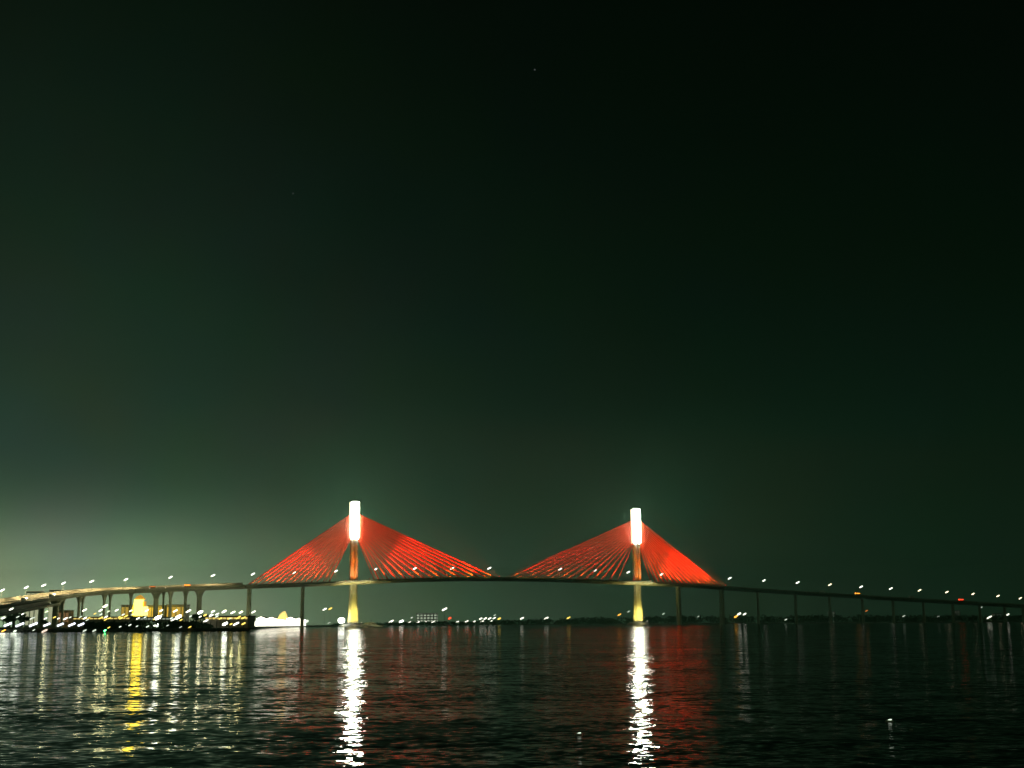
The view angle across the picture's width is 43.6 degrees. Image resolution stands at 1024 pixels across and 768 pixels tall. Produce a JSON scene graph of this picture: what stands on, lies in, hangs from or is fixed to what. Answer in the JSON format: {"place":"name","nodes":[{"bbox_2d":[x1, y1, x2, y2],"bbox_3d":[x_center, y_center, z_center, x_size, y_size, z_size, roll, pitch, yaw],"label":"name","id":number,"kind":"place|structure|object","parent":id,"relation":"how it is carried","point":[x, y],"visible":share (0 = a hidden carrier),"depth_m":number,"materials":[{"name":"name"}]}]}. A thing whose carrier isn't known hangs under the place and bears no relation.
{"place":"outdoors","nodes":[
{"label":"outdoors","id":0,"kind":"place"},
{"bbox_2d":[58,610,73,626],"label":"brick building","id":1,"kind":"structure","parent":0,"point":[68,614],"depth_m":1476.92,"materials":[{"name":"brown paint"}]},
{"bbox_2d":[72,616,137,627],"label":"warehouse","id":2,"kind":"structure","parent":0,"point":[112,619],"depth_m":885.37,"materials":[{"name":"paint"}]},
{"bbox_2d":[121,605,133,616],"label":"shop building","id":3,"kind":"structure","parent":0,"point":[125,610],"depth_m":1477.68,"materials":[{"name":"paint"}]},
{"bbox_2d":[121,606,124,616],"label":"window frame","id":4,"kind":"structure","parent":3,"relation":"in","point":[122,607],"depth_m":1477.42,"materials":[{"name":"gold metal"}]},
{"bbox_2d":[125,606,128,615],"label":"window frame","id":5,"kind":"structure","parent":3,"relation":"in","point":[126,607],"depth_m":1477.42,"materials":[{"name":"gold metal"}]},
{"bbox_2d":[132,595,147,616],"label":"lantern tower","id":6,"kind":"structure","parent":0,"point":[140,608],"depth_m":1478.82,"materials":[{"name":"paint"}]},
{"bbox_2d":[147,605,166,616],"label":"shop building","id":7,"kind":"structure","parent":0,"point":[150,611],"depth_m":1517.26,"materials":[{"name":"paint"}]},
{"bbox_2d":[147,607,150,616],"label":"window frame","id":8,"kind":"structure","parent":7,"relation":"in","point":[149,611],"depth_m":1516.53,"materials":[{"name":"gold metal"}]},
{"bbox_2d":[138,617,183,622],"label":"warehouse","id":9,"kind":"structure","parent":0,"point":[150,619],"depth_m":934.50,"materials":[{"name":"paint"}]},
{"bbox_2d":[0,625,335,632],"bbox_3d":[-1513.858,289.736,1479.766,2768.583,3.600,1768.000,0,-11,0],"label":"shore ground","id":10,"kind":"structure","parent":0,"point":[126,629],"depth_m":675.29,"materials":[{"name":"soil"}]},
{"bbox_2d":[1,615,11,628],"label":"shore tree","id":11,"kind":"object","parent":10,"relation":"on","point":[7,618],"visible":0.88,"depth_m":786.60,"materials":[{"name":"green plant"}]},
{"bbox_2d":[6,613,19,628],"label":"shore tree","id":12,"kind":"object","parent":10,"relation":"on","point":[14,617],"visible":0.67,"depth_m":806.44,"materials":[{"name":"green plant"}]},
{"bbox_2d":[12,613,25,628],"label":"shore tree","id":13,"kind":"object","parent":10,"relation":"on","point":[20,618],"visible":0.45,"depth_m":825.67,"materials":[{"name":"green plant"}]},
{"bbox_2d":[20,616,30,628],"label":"shore tree","id":14,"kind":"object","parent":10,"relation":"on","point":[27,618],"visible":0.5,"depth_m":836.03,"materials":[{"name":"green plant"}]},
{"bbox_2d":[0,600,59,627],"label":"ramp viaduct","id":15,"kind":"object","parent":10,"relation":"on","point":[41,606],"visible":0.77,"depth_m":1191.07,"materials":[{"name":"concrete"}]},
{"bbox_2d":[25,591,44,626],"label":"office block","id":16,"kind":"structure","parent":10,"relation":"on","point":[36,614],"depth_m":2067.77,"materials":[{"name":"paint"}]},
{"bbox_2d":[25,592,30,626],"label":"window frame","id":17,"kind":"structure","parent":16,"relation":"in","point":[28,593],"depth_m":2067.29,"materials":[{"name":"grey glass"}]},
{"bbox_2d":[29,592,34,626],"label":"window frame","id":18,"kind":"structure","parent":16,"relation":"in","point":[31,612],"depth_m":2067.29,"materials":[{"name":"grey glass"}]},
{"bbox_2d":[34,592,39,626],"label":"window frame","id":19,"kind":"structure","parent":16,"relation":"in","point":[36,611],"depth_m":2066.78,"materials":[{"name":"white glass"}]},
{"bbox_2d":[47,589,63,626],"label":"office block","id":20,"kind":"structure","parent":10,"relation":"on","point":[49,618],"depth_m":2068.68,"materials":[{"name":"paint"}]},
{"bbox_2d":[48,590,53,625],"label":"window frame","id":21,"kind":"structure","parent":20,"relation":"in","point":[50,608],"depth_m":2067.79,"materials":[{"name":"white glass"}]},
{"bbox_2d":[0,583,245,627],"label":"approach viaduct","id":22,"kind":"object","parent":10,"relation":"on","point":[80,595],"visible":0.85,"depth_m":1376.47,"materials":[{"name":"concrete"}]},
{"bbox_2d":[0,628,249,632],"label":"rock revetment","id":23,"kind":"object","parent":10,"relation":"on","point":[138,630],"visible":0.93,"depth_m":636.51,"materials":[{"name":"black stone"}]},
{"bbox_2d":[82,619,213,629],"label":"shore scrub","id":24,"kind":"object","parent":10,"relation":"on","point":[140,624],"visible":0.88,"depth_m":669.41,"materials":[{"name":"black plant"}]},
{"bbox_2d":[190,614,199,620],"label":"shore tree","id":25,"kind":"object","parent":10,"relation":"on","point":[195,617],"visible":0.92,"depth_m":982.07,"materials":[{"name":"green plant"}]},
{"bbox_2d":[199,614,209,622],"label":"shore tree","id":26,"kind":"object","parent":10,"relation":"on","point":[202,617],"visible":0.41,"depth_m":884.91,"materials":[{"name":"green plant"}]},
{"bbox_2d":[204,616,255,627],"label":"warehouse","id":27,"kind":"structure","parent":10,"relation":"on","point":[249,621],"depth_m":693.45,"materials":[{"name":"paint"}]},
{"bbox_2d":[255,611,305,625],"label":"terminal hall","id":28,"kind":"structure","parent":10,"relation":"on","point":[282,619],"depth_m":1671.86,"materials":[{"name":"white glass"}]},
{"bbox_2d":[166,604,189,620],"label":"shop building","id":29,"kind":"structure","parent":0,"point":[179,608],"depth_m":1517.24,"materials":[{"name":"paint"}]},
{"bbox_2d":[171,606,175,616],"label":"window frame","id":30,"kind":"structure","parent":29,"relation":"in","point":[173,614],"depth_m":1516.53,"materials":[{"name":"gold metal"}]},
{"bbox_2d":[176,606,180,615],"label":"window frame","id":31,"kind":"structure","parent":29,"relation":"in","point":[178,612],"depth_m":1516.53,"materials":[{"name":"gold metal"}]},
{"bbox_2d":[0,622,1023,767],"bbox_3d":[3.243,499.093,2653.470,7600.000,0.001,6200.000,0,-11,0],"label":"water","id":32,"kind":"structure","parent":0,"point":[805,695],"depth_m":52.89,"materials":[{"name":"black liquid"}]},
{"bbox_2d":[338,618,344,626],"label":"flood buoy","id":33,"kind":"object","parent":32,"relation":"on","point":[341,620],"visible":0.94,"depth_m":1453.26,"materials":[{"name":"paint"}]},
{"bbox_2d":[363,622,383,626],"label":"moored barge","id":34,"kind":"object","parent":32,"relation":"on","point":[371,624],"visible":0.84,"depth_m":1466.58,"materials":[{"name":"paint"}]},
{"bbox_2d":[438,608,454,625],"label":"workboat","id":35,"kind":"object","parent":32,"relation":"on","point":[445,623],"visible":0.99,"depth_m":2209.12,"materials":[{"name":"paint"}]},
{"bbox_2d":[245,500,725,626],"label":"cable stayed bridge","id":36,"kind":"structure","parent":32,"relation":"in","point":[641,539],"depth_m":1506.81,"materials":[{"name":"metal"}]},
{"bbox_2d":[0,0,1023,626],"label":"sky","id":37,"kind":"structure","parent":0,"point":[501,281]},
{"bbox_2d":[336,621,1021,625],"bbox_3d":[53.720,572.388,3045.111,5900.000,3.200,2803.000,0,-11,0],"label":"shore ground","id":38,"kind":"structure","parent":0,"point":[725,623],"depth_m":2190.38,"materials":[{"name":"soil"}]},
{"bbox_2d":[416,613,437,622],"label":"apartment block","id":39,"kind":"structure","parent":38,"relation":"on","point":[428,617],"depth_m":2410.46,"materials":[{"name":"grey"}]},
{"bbox_2d":[331,613,1021,624],"bbox_3d":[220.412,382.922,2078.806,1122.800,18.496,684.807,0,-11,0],"label":"mangrove belt","id":40,"kind":"object","parent":38,"relation":"on","point":[803,619],"visible":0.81,"depth_m":2138.41,"materials":[{"name":"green plant"}]},
{"bbox_2d":[724,586,1023,623],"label":"approach viaduct","id":41,"kind":"object","parent":38,"relation":"on","point":[839,595],"visible":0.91,"depth_m":1691.74,"materials":[{"name":"concrete"}]},
{"bbox_2d":[954,610,960,621],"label":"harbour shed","id":42,"kind":"structure","parent":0,"point":[956,612],"depth_m":2017.20,"materials":[{"name":"grey"}]}
]}

